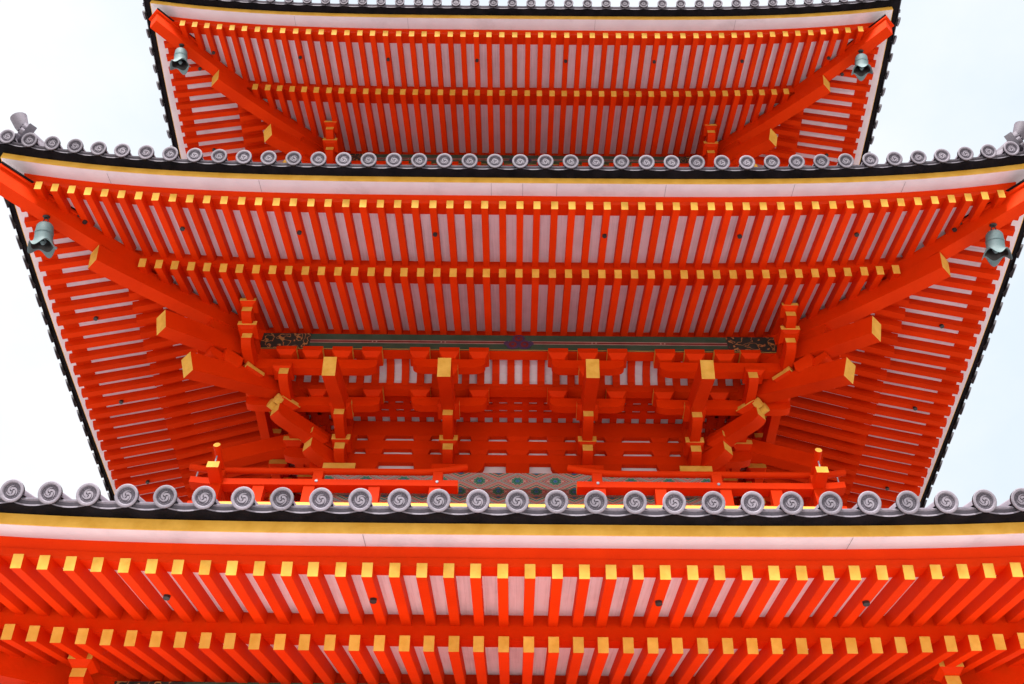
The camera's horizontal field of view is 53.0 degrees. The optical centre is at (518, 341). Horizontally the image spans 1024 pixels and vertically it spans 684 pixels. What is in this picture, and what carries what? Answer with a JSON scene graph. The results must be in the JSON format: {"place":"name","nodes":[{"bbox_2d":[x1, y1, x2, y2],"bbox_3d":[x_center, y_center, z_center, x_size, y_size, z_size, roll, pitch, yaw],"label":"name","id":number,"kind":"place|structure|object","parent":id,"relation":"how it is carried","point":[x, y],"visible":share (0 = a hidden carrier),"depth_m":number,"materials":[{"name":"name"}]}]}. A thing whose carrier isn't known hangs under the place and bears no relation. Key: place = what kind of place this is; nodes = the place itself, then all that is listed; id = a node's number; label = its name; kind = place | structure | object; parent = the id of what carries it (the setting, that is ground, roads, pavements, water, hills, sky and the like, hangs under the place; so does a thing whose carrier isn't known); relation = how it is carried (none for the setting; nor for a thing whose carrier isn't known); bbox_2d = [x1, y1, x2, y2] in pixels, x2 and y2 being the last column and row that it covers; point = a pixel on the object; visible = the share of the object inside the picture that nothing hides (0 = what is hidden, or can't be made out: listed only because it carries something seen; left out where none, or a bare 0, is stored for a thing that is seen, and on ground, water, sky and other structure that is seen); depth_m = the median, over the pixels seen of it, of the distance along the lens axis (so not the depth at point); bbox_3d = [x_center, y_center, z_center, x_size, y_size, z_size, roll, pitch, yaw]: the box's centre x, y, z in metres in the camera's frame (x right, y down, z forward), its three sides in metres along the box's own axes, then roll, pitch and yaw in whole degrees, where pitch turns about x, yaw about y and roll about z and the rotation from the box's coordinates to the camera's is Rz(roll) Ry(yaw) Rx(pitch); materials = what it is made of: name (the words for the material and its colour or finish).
{"place":"outdoors","nodes":[
{"label":"outdoors","id":0,"kind":"place"},
{"bbox_2d":[0,0,1023,683],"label":"pagoda","id":1,"kind":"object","parent":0,"point":[494,342],"visible":1,"depth_m":12.05,"materials":[{"name":"red wood"}]},
{"bbox_2d":[27,215,56,257],"bbox_3d":[-5.297,-1.208,11.466,0.314,0.454,0.314,-3,-26,-5],"label":"wind bell","id":2,"kind":"object","parent":1,"relation":"hanging from","point":[42,240],"visible":1,"depth_m":11.42,"materials":[{"name":"grey metal"}]},
{"bbox_2d":[170,43,189,74],"bbox_3d":[-5.070,-4.282,15.415,0.307,0.444,0.307,-3,-26,-5],"label":"wind bell","id":3,"kind":"object","parent":1,"relation":"hanging from","point":[179,62],"visible":1,"depth_m":15.38,"materials":[{"name":"grey metal"}]},
{"bbox_2d":[851,49,872,80],"bbox_3d":[5.144,-4.193,15.415,0.307,0.444,0.307,4,-26,5],"label":"wind bell","id":4,"kind":"object","parent":1,"relation":"hanging from","point":[862,69],"visible":1,"depth_m":15.38,"materials":[{"name":"grey metal"}]},
{"bbox_2d":[982,223,1012,266],"bbox_3d":[5.317,-1.115,11.466,0.314,0.454,0.314,4,-26,5],"label":"wind bell","id":5,"kind":"object","parent":1,"relation":"hanging from","point":[996,252],"visible":1,"depth_m":11.42,"materials":[{"name":"grey metal"}]},
{"bbox_2d":[0,0,1023,507],"label":"sky","id":6,"kind":"structure","parent":0,"point":[83,70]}
]}

